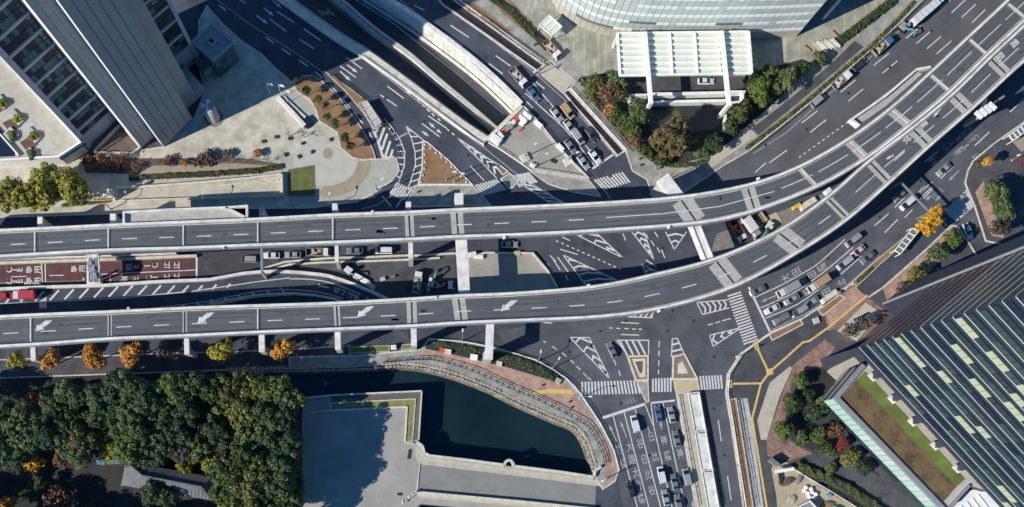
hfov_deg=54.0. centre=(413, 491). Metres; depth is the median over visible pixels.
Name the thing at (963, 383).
window pane
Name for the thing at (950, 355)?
window pane
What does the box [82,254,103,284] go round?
toll gate
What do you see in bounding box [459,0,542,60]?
fence
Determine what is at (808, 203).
site box
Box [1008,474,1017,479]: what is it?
window pane
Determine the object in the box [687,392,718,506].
covered stairway
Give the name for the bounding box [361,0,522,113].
retaining wall
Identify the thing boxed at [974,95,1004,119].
sign platform
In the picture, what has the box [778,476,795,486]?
soil heap
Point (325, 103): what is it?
tree
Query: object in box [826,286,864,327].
paving
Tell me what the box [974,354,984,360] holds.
window pane
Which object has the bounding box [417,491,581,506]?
bridge parapet
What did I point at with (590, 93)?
tree
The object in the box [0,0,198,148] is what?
office tower
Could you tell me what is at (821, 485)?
fence
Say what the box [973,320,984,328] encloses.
window pane
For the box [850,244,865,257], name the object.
car
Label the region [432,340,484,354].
hedge
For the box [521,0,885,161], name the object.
building forecourt
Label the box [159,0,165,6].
window pane
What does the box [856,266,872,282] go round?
hedge
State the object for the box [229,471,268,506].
tree
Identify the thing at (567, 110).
van
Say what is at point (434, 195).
pavement
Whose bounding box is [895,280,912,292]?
tree
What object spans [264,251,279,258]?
car
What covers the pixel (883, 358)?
window pane
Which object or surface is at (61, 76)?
window pane
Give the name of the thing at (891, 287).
paving
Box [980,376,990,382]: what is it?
window pane
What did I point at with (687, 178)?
pavement
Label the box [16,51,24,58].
window pane
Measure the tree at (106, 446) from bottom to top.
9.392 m
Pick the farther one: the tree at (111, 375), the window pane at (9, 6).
the tree at (111, 375)
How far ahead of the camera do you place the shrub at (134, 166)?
268.11 m
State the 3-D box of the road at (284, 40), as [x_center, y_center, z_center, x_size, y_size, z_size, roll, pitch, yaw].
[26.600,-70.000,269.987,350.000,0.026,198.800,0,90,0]
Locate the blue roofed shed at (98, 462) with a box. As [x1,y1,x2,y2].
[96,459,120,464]
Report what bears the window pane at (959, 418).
in the glass tower at (941, 352)
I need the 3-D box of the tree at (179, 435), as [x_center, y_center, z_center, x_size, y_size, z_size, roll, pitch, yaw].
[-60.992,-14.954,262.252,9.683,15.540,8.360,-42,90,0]
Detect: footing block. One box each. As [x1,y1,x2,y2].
[519,153,530,163]
[563,156,573,167]
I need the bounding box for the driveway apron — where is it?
[539,63,573,92]
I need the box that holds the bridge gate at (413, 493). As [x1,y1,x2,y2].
[402,490,417,504]
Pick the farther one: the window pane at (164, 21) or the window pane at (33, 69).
the window pane at (164, 21)
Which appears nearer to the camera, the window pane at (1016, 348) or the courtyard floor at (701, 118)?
the window pane at (1016, 348)
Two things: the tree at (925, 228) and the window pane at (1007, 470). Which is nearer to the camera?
the window pane at (1007, 470)
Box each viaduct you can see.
[0,0,1023,293]
[0,23,1023,364]
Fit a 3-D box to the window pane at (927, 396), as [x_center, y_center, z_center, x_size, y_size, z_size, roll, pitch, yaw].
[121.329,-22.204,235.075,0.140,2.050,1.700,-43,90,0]
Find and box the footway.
[740,398,763,506]
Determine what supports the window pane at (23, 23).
in the office tower at (89, 72)
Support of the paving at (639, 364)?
on the paving at (642, 374)
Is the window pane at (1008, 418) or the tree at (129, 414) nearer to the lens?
the window pane at (1008, 418)
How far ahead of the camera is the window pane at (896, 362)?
234.82 m
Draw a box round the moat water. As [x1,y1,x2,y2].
[228,368,587,474]
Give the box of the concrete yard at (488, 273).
[468,254,557,292]
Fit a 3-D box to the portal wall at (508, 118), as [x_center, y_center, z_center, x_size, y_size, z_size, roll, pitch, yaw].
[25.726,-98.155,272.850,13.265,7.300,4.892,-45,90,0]
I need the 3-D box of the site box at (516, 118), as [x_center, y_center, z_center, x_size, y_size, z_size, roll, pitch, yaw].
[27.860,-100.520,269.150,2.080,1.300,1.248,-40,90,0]
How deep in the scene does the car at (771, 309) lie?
269.00 m
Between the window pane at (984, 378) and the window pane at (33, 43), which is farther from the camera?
the window pane at (33, 43)
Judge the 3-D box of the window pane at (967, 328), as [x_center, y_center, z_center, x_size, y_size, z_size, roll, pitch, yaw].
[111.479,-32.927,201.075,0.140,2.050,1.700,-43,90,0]
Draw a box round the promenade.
[289,338,619,489]
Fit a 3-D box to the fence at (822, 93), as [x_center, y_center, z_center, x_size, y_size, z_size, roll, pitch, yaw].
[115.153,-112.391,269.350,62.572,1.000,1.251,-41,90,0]
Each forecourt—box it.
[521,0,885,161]
[827,357,859,381]
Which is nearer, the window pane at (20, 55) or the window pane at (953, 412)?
the window pane at (20, 55)
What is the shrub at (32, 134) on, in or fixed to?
on the terrace block at (57, 142)
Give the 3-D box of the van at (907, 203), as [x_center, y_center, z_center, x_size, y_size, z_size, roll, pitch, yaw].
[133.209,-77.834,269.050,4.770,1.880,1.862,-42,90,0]
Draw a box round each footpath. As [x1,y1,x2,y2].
[702,129,755,169]
[752,41,862,134]
[808,453,907,506]
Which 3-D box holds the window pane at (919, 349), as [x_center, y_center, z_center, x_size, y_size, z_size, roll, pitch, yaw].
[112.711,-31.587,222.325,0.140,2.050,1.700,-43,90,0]
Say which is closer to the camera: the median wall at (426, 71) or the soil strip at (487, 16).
the soil strip at (487, 16)
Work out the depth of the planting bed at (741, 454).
269.80 m
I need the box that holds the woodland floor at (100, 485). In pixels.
[0,371,302,506]
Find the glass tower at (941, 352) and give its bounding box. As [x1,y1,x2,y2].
[820,235,1023,506]
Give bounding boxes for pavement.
[0,345,349,378]
[405,185,491,207]
[458,0,923,192]
[530,171,600,196]
[725,224,976,506]
[964,122,1023,244]
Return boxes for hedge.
[61,199,110,207]
[129,163,281,180]
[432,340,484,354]
[489,0,545,49]
[495,350,557,381]
[578,77,653,161]
[654,157,708,167]
[745,1,915,149]
[794,461,881,506]
[837,0,896,44]
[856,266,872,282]
[975,155,986,168]
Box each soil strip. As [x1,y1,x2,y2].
[461,0,509,31]
[497,0,546,39]
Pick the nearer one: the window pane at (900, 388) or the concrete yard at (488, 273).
the window pane at (900, 388)
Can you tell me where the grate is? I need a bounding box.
[407,449,411,458]
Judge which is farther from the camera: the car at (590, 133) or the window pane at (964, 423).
the car at (590, 133)
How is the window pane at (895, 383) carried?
in the glass tower at (941, 352)
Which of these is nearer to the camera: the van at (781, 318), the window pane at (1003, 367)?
the window pane at (1003, 367)
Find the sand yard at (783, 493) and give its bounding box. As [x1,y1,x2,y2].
[771,462,853,506]
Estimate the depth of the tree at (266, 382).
254.05 m
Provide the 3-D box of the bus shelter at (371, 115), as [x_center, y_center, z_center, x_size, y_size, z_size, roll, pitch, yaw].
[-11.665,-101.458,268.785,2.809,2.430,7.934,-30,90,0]
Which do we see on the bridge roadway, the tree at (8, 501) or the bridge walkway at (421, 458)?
the bridge walkway at (421, 458)
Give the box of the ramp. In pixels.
[0,270,408,338]
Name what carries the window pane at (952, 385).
in the glass tower at (941, 352)
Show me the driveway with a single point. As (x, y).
(636, 85)
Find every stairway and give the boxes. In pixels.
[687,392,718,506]
[812,38,840,50]
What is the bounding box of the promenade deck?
[384,357,606,464]
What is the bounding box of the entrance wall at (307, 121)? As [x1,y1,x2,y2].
[276,94,313,128]
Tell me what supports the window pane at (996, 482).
in the glass tower at (941, 352)
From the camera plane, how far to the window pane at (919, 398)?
239.19 m
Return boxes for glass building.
[552,0,840,38]
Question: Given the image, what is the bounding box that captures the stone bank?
[226,361,597,475]
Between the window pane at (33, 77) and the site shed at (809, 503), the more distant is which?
the site shed at (809, 503)
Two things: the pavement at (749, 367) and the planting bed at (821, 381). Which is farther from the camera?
the pavement at (749, 367)
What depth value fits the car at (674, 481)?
269.02 m
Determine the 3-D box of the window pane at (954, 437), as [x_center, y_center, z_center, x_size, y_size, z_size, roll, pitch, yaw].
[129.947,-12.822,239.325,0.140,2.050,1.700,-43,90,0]
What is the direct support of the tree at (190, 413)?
on the woodland floor at (100, 485)
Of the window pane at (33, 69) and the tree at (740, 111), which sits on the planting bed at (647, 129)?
the tree at (740, 111)
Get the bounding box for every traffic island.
[324,71,383,129]
[417,140,472,184]
[495,164,508,174]
[501,173,518,188]
[626,355,648,380]
[636,381,649,402]
[672,353,698,379]
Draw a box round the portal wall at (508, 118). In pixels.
[486,105,522,141]
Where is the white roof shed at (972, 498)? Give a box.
[952,490,998,506]
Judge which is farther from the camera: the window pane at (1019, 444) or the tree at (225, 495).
the tree at (225, 495)
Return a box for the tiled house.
[121,463,211,499]
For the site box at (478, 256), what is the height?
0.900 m
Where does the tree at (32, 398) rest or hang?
on the woodland floor at (100, 485)
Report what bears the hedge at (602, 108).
on the planting bed at (647, 129)
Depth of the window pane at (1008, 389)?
205.19 m
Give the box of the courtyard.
[296,395,595,506]
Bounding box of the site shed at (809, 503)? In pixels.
[797,500,815,506]
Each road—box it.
[0,0,1023,506]
[0,250,278,285]
[296,0,512,134]
[497,68,1023,506]
[642,0,1003,200]
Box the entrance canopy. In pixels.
[612,30,752,118]
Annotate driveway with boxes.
[624,76,745,127]
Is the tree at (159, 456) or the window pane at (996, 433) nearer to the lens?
the window pane at (996, 433)
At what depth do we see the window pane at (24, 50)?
218.32 m
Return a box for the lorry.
[909,0,943,26]
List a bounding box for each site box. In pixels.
[353,272,369,283]
[364,282,375,289]
[468,251,476,256]
[474,254,483,258]
[489,133,502,146]
[497,131,503,138]
[505,123,513,131]
[514,114,519,122]
[514,251,520,255]
[533,120,542,128]
[556,143,564,150]
[755,213,764,223]
[759,211,767,221]
[778,473,782,483]
[791,202,800,209]
[799,196,816,211]
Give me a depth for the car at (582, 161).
269.03 m
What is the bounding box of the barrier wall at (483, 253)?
[414,252,556,285]
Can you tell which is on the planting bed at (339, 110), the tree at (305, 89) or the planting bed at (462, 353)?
the tree at (305, 89)
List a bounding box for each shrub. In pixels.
[0,98,9,107]
[7,130,16,141]
[11,113,24,122]
[26,149,36,160]
[27,131,39,140]
[80,153,93,170]
[95,152,111,171]
[111,151,127,170]
[130,161,141,172]
[163,155,174,166]
[179,159,187,167]
[192,153,205,167]
[204,148,217,166]
[222,148,232,157]
[251,149,263,156]
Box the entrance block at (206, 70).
[181,57,212,98]
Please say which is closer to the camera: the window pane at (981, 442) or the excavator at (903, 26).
the window pane at (981, 442)
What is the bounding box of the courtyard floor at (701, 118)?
[653,106,723,131]
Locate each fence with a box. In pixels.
[331,75,396,152]
[362,55,483,145]
[383,359,604,464]
[385,357,607,463]
[430,339,618,469]
[441,2,536,69]
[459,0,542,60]
[481,16,547,65]
[488,142,529,169]
[524,106,588,177]
[532,168,587,176]
[562,92,617,154]
[570,87,626,149]
[582,90,632,151]
[678,396,697,506]
[700,394,721,506]
[728,319,801,506]
[739,401,756,506]
[751,27,895,150]
[772,466,855,506]
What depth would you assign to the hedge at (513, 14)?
268.99 m
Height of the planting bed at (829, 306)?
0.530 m
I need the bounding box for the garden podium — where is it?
[819,364,985,506]
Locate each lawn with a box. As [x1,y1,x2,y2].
[288,165,314,195]
[331,398,415,441]
[349,345,388,353]
[401,344,410,350]
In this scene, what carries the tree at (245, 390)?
on the woodland floor at (100, 485)
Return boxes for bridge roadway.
[417,464,595,506]
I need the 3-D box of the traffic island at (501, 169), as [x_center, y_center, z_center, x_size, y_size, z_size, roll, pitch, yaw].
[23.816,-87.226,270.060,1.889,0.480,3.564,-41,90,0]
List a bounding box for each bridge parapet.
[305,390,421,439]
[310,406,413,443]
[416,442,601,477]
[417,464,419,490]
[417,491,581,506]
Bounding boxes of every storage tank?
[519,114,527,123]
[523,110,532,120]
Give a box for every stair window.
[18,5,24,13]
[31,22,37,29]
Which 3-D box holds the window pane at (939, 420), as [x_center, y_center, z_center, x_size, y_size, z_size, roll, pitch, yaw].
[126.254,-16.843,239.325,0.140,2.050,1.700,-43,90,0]
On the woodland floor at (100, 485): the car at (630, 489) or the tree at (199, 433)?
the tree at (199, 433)
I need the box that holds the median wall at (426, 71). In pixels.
[330,0,497,131]
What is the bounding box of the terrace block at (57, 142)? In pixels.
[0,57,87,167]
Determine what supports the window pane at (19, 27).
in the office tower at (89, 72)
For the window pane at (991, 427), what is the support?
in the glass tower at (941, 352)
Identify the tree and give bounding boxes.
[0,176,36,213]
[0,398,14,434]
[0,423,21,448]
[0,434,21,469]
[0,495,16,506]
[1,400,33,436]
[5,350,26,367]
[6,425,38,453]
[14,441,39,466]
[15,484,31,498]
[20,452,46,473]
[21,161,61,212]
[24,391,42,406]
[27,405,50,427]
[31,416,62,449]
[33,477,47,492]
[38,390,64,425]
[39,483,77,506]
[40,347,60,370]
[49,166,91,205]
[52,377,81,402]
[52,416,74,445]
[52,447,70,471]
[54,438,92,470]
[61,390,91,426]
[65,416,99,453]
[72,382,96,407]
[82,343,106,370]
[84,383,117,412]
[84,500,95,506]
[86,405,109,427]
[87,419,113,439]
[96,436,120,465]
[100,405,119,427]
[105,370,127,407]
[108,422,129,447]
[110,435,143,467]
[112,368,150,408]
[115,400,149,429]
[118,340,143,367]
[126,414,155,450]
[133,383,158,411]
[133,440,163,469]
[137,401,162,427]
[140,478,179,506]
[145,418,168,451]
[148,438,176,465]
[149,378,176,413]
[155,396,177,425]
[156,349,174,361]
[157,371,196,404]
[157,415,193,447]
[168,440,193,462]
[171,396,206,428]
[175,460,193,473]
[184,437,215,463]
[185,370,210,399]
[190,417,207,442]
[196,397,224,420]
[197,372,226,404]
[201,414,234,445]
[201,451,223,472]
[204,399,236,429]
[205,448,242,483]
[206,337,234,365]
[208,474,243,504]
[216,373,247,411]
[217,421,252,449]
[217,495,244,506]
[227,442,265,479]
[228,398,258,434]
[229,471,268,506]
[232,369,268,404]
[235,418,276,444]
[240,494,274,506]
[243,453,272,487]
[244,397,278,427]
[249,373,292,404]
[249,429,275,468]
[258,476,293,502]
[259,428,302,452]
[264,457,294,483]
[265,437,303,476]
[267,396,297,432]
[267,494,299,506]
[269,338,296,360]
[270,383,306,409]
[272,466,297,493]
[272,482,303,506]
[290,431,303,446]
[291,417,299,432]
[292,75,300,85]
[293,456,301,478]
[294,470,303,488]
[294,485,305,499]
[301,85,311,95]
[312,95,322,103]
[322,101,329,109]
[322,113,331,120]
[330,118,339,129]
[339,132,348,142]
[346,140,355,149]
[584,72,605,89]
[585,86,596,102]
[596,82,617,104]
[601,101,616,116]
[605,71,627,88]
[608,105,627,125]
[613,88,629,102]
[615,118,641,137]
[627,97,651,125]
[627,132,641,147]
[637,143,654,157]
[648,109,692,158]
[655,155,672,169]
[692,141,708,157]
[702,132,723,152]
[722,114,737,136]
[728,98,753,123]
[742,68,758,84]
[744,75,771,108]
[762,63,778,78]
[769,76,782,97]
[773,420,793,443]
[778,66,800,92]
[781,392,802,416]
[792,372,806,388]
[794,60,812,77]
[795,429,809,446]
[800,388,815,403]
[803,406,826,422]
[809,426,826,443]
[811,50,827,65]
[814,442,837,456]
[817,396,829,413]
[824,462,836,475]
[826,422,843,437]
[835,436,848,451]
[839,448,861,467]
[840,322,857,341]
[853,461,871,476]
[856,316,874,329]
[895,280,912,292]
[906,265,927,283]
[915,219,936,236]
[920,203,944,226]
[924,242,950,264]
[942,229,964,250]
[978,156,993,166]
[982,179,1010,202]
[986,218,1012,235]
[990,196,1015,220]
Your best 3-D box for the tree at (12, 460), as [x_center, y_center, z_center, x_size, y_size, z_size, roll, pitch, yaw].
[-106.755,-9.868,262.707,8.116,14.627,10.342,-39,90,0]
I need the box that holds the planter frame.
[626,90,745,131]
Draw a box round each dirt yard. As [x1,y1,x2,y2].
[712,194,824,256]
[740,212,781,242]
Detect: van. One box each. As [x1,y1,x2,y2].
[242,256,256,262]
[375,247,392,254]
[560,102,574,119]
[571,128,584,145]
[630,415,640,432]
[656,466,666,483]
[682,468,691,485]
[772,312,790,325]
[790,304,808,317]
[809,93,826,107]
[836,255,853,270]
[844,232,861,247]
[899,195,915,210]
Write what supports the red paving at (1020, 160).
on the pavement at (1003, 168)
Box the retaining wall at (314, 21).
[276,0,487,144]
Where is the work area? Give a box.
[283,255,454,297]
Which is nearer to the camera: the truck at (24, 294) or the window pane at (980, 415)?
the window pane at (980, 415)
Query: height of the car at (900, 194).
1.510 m
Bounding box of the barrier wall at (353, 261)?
[267,257,439,269]
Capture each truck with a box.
[12,290,36,299]
[306,248,329,256]
[412,270,422,293]
[430,281,453,289]
[508,66,527,88]
[542,38,561,60]
[728,219,746,242]
[742,215,760,239]
[775,280,800,298]
[806,273,831,293]
[831,70,852,90]
[871,35,893,56]
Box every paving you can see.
[632,358,644,377]
[635,361,642,372]
[675,358,691,376]
[675,381,678,390]
[678,362,687,373]
[691,381,694,389]
[728,380,732,387]
[733,382,760,384]
[751,295,867,506]
[753,341,759,349]
[757,349,767,369]
[757,367,791,439]
[766,368,773,375]
[767,340,834,459]
[825,286,888,340]
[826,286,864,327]
[838,303,879,340]
[883,227,961,299]
[975,181,1003,237]
[1007,130,1023,151]
[1015,151,1023,171]
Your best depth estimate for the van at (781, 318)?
268.24 m
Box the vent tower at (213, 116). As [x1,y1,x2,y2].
[201,99,222,126]
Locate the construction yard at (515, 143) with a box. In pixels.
[489,108,588,178]
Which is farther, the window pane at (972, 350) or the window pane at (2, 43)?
the window pane at (2, 43)
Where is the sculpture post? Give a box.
[97,189,117,199]
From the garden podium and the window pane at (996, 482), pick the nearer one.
the window pane at (996, 482)
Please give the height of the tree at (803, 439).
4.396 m
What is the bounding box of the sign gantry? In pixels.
[888,181,928,218]
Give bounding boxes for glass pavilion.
[192,22,239,76]
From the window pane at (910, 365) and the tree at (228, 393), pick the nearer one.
the window pane at (910, 365)
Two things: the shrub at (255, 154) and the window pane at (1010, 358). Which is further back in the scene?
the shrub at (255, 154)
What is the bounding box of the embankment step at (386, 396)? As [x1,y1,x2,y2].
[331,392,420,439]
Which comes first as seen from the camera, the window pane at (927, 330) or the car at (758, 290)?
the window pane at (927, 330)
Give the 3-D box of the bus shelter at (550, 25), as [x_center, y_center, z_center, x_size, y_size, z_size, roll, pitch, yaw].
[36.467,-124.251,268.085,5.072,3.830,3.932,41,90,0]
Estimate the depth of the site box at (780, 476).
269.20 m
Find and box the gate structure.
[768,458,793,473]
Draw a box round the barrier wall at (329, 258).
[263,254,407,269]
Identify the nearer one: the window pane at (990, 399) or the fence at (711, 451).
the window pane at (990, 399)
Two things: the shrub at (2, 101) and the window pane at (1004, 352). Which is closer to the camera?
the window pane at (1004, 352)
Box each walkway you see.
[129,163,281,173]
[415,446,599,485]
[418,494,555,506]
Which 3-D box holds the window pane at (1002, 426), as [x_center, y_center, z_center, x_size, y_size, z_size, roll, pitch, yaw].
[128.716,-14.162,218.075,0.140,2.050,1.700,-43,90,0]
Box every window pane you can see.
[0,11,5,20]
[0,22,6,30]
[0,40,6,48]
[1,7,9,15]
[3,18,11,26]
[3,36,10,44]
[4,46,11,54]
[6,3,14,11]
[7,14,15,22]
[7,32,15,39]
[8,42,16,50]
[12,9,20,18]
[12,28,19,36]
[12,38,20,46]
[12,55,19,62]
[16,24,24,32]
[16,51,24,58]
[17,34,25,42]
[18,61,25,68]
[20,20,28,28]
[21,30,29,38]
[21,47,28,55]
[22,57,29,64]
[25,43,32,51]
[25,69,32,76]
[26,26,33,34]
[26,53,33,60]
[30,40,36,47]
[30,49,37,57]
[30,66,36,72]
[30,74,37,82]
[34,36,41,43]
[34,45,41,53]
[34,62,40,69]
[34,71,41,78]
[38,58,44,65]
[38,67,45,74]
[39,42,45,49]
[42,54,48,61]
[42,63,49,70]
[42,79,48,86]
[46,50,53,57]
[46,84,52,90]
[47,60,53,67]
[50,72,56,78]
[50,80,56,87]
[51,56,57,63]
[54,68,60,75]
[54,77,60,83]
[58,73,64,80]
[62,70,68,76]
[73,82,79,88]
[146,2,152,9]
[149,7,155,15]
[154,3,160,11]
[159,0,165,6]
[159,13,165,19]
[161,18,167,25]
[164,8,169,15]
[167,13,172,20]
[861,348,869,353]
[869,345,877,351]
[871,359,879,364]
[874,351,882,356]
[878,343,885,348]
[880,356,887,362]
[882,370,889,375]
[883,348,891,354]
[884,362,892,368]
[886,340,894,346]
[887,375,894,381]
[888,354,896,360]
[890,368,898,373]
[891,346,899,352]
[892,381,899,386]
[893,360,901,365]
[895,337,903,343]
[895,373,903,379]
[896,386,905,392]
[897,352,905,357]
[899,365,906,371]
[900,343,909,349]
[900,379,908,384]
[902,357,910,363]
[903,371,912,377]
[904,334,913,340]
[905,349,914,355]
[905,384,913,390]
[906,397,915,403]
[907,363,916,369]
[909,377,917,382]
[910,340,918,346]
[910,390,918,395]
[911,355,920,361]
[912,369,921,375]
[914,331,923,338]
[914,383,922,388]
[915,346,924,352]
[916,361,925,367]
[916,396,923,401]
[916,409,925,414]
[918,375,926,381]
[919,337,928,343]
[919,388,928,394]
[920,401,929,407]
[921,352,929,358]
[922,367,930,372]
[922,414,929,419]
[923,328,933,334]
[923,381,931,386]
[924,394,933,399]
[925,343,934,350]
[926,358,935,364]
[926,407,934,412]
[927,373,936,378]
[927,420,935,425]
[928,386,937,392]
[929,334,938,341]
[930,349,939,356]
[930,400,938,405]
[931,413,939,418]
[932,364,940,370]
[932,425,940,430]
[933,324,943,331]
[933,378,941,384]
[933,392,942,398]
[935,340,944,347]
[935,405,943,411]
[936,356,945,362]
[936,418,944,423]
[937,370,946,376]
[938,384,947,390]
[939,331,949,338]
[939,398,948,403]
[940,347,950,353]
[940,411,949,416]
[941,362,951,368]
[941,424,949,429]
[942,436,950,441]
[943,376,951,382]
[943,390,952,396]
[945,321,954,328]
[945,337,955,344]
[945,404,953,409]
[945,417,954,422]
[946,353,956,359]
[946,429,954,434]
[947,368,957,374]
[948,382,957,388]
[949,396,958,402]
[950,328,961,334]
[950,410,958,415]
[950,423,959,428]
[951,344,961,350]
[951,435,959,440]
[952,359,961,366]
[952,447,960,452]
[953,374,962,380]
[953,388,962,394]
[954,402,963,408]
[955,317,966,324]
[955,416,964,421]
[956,334,966,341]
[956,428,964,433]
[956,441,965,446]
[957,350,967,357]
[958,366,967,372]
[958,380,968,386]
[959,395,968,400]
[960,408,969,414]
[960,421,969,427]
[961,434,969,439]
[962,324,972,331]
[962,341,972,348]
[962,446,970,451]
[962,458,970,463]
[963,356,973,363]
[963,372,973,378]
[964,386,973,392]
[964,400,974,406]
[965,414,974,420]
[966,427,975,432]
[966,440,974,445]
[966,452,975,457]
[967,314,978,321]
[968,331,978,338]
[968,347,978,354]
[968,363,979,369]
[969,378,979,384]
[970,393,979,399]
[970,407,979,412]
[971,420,980,425]
[971,433,980,438]
[971,445,980,450]
[972,457,980,462]
[972,469,980,474]
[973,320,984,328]
[974,337,984,344]
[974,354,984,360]
[975,369,984,376]
[975,384,984,390]
[975,399,985,405]
[975,413,985,418]
[976,426,985,431]
[976,439,985,444]
[977,451,985,456]
[977,463,985,468]
[979,310,990,317]
[979,327,991,334]
[980,344,990,351]
[980,360,990,367]
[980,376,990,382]
[981,391,991,397]
[981,405,991,411]
[981,419,990,424]
[981,432,990,437]
[981,445,990,450]
[981,457,990,462]
[982,480,990,485]
[986,317,997,324]
[986,334,997,341]
[986,351,996,358]
[986,367,996,373]
[986,382,996,388]
[986,397,996,403]
[986,411,996,417]
[986,425,996,430]
[987,438,996,443]
[987,450,996,456]
[987,463,996,467]
[987,474,996,479]
[992,305,1003,313]
[992,324,1003,331]
[992,341,1003,348]
[992,357,1003,364]
[992,373,1002,380]
[992,389,1002,395]
[992,403,1002,409]
[992,417,1002,423]
[992,431,1002,436]
[992,444,1001,449]
[992,456,1001,461]
[992,468,1001,473]
[992,480,1001,485]
[992,491,1001,496]
[997,423,1007,429]
[997,437,1007,442]
[997,450,1007,455]
[997,462,1007,467]
[997,474,1006,479]
[997,486,1006,490]
[997,497,1006,501]
[998,331,1009,338]
[998,348,1009,355]
[998,364,1009,371]
[998,380,1008,386]
[998,395,1008,401]
[998,409,1008,415]
[999,313,1010,320]
[1002,468,1012,473]
[1002,480,1011,484]
[1002,491,1011,496]
[1003,430,1013,435]
[1003,443,1013,448]
[1003,456,1012,461]
[1004,338,1016,345]
[1004,355,1015,362]
[1004,371,1015,378]
[1004,386,1015,393]
[1004,401,1014,407]
[1004,416,1014,422]
[1005,301,1017,309]
[1005,320,1017,327]
[1007,497,1016,501]
[1008,449,1018,454]
[1008,461,1017,467]
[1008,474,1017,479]
[1008,485,1017,490]
[1009,422,1019,428]
[1009,436,1019,441]
[1010,377,1021,384]
[1010,393,1020,399]
[1010,408,1020,414]
[1011,344,1022,352]
[1011,361,1022,368]
[1012,308,1023,316]
[1012,327,1023,335]
[1012,502,1021,506]
[1013,479,1022,484]
[1013,491,1022,496]
[1014,442,1023,447]
[1014,455,1023,460]
[1014,467,1023,473]
[1015,414,1023,420]
[1015,428,1023,434]
[1016,384,1023,391]
[1016,400,1023,406]
[1017,352,1023,359]
[1017,368,1023,375]
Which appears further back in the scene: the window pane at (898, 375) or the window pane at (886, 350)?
the window pane at (898, 375)
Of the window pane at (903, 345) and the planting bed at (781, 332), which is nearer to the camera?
the window pane at (903, 345)
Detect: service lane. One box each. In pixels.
[439,0,544,71]
[564,88,624,156]
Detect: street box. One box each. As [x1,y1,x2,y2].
[444,349,451,353]
[470,354,477,360]
[496,361,502,366]
[555,377,561,384]
[812,317,819,323]
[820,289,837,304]
[856,313,867,319]
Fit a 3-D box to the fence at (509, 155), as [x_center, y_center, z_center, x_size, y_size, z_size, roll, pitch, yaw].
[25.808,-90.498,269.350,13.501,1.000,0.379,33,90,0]
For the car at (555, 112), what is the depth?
269.03 m
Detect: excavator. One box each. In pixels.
[343,266,358,281]
[426,269,438,287]
[759,220,773,237]
[897,21,915,37]
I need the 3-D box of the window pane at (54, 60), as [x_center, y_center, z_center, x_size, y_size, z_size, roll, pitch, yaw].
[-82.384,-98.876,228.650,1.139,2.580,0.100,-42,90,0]
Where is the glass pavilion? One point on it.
(212, 43)
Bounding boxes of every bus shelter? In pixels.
[359,100,381,130]
[537,15,561,40]
[890,228,917,256]
[1002,123,1023,144]
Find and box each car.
[0,291,11,298]
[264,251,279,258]
[285,251,300,258]
[347,246,362,254]
[501,240,517,247]
[526,86,540,101]
[549,106,562,122]
[562,119,574,134]
[564,138,577,154]
[576,154,590,170]
[584,126,597,142]
[588,149,601,164]
[606,342,617,358]
[626,481,634,497]
[654,405,662,421]
[661,489,669,505]
[666,406,675,423]
[669,474,678,490]
[671,430,680,446]
[674,494,682,506]
[697,77,713,84]
[749,284,765,296]
[763,303,780,314]
[783,293,799,305]
[804,296,819,307]
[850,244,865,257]
[851,58,866,72]
[859,250,875,264]
[892,187,907,201]
[935,162,951,176]
[962,222,973,239]
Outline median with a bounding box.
[673,380,720,506]
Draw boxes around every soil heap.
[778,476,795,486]
[786,494,797,504]
[795,473,803,484]
[820,500,836,506]
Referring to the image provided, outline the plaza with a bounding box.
[0,5,399,217]
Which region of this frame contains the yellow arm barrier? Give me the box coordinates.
[88,197,115,200]
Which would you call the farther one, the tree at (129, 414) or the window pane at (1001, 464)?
the tree at (129, 414)
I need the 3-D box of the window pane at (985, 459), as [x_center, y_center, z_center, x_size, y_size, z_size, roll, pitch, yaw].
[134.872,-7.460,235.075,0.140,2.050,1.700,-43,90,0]
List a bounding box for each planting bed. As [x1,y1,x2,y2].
[84,156,281,174]
[293,75,375,159]
[425,342,561,379]
[582,59,811,162]
[730,398,753,506]
[769,319,803,340]
[785,368,879,475]
[794,462,885,506]
[817,294,844,315]
[851,221,922,286]
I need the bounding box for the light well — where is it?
[94,124,141,154]

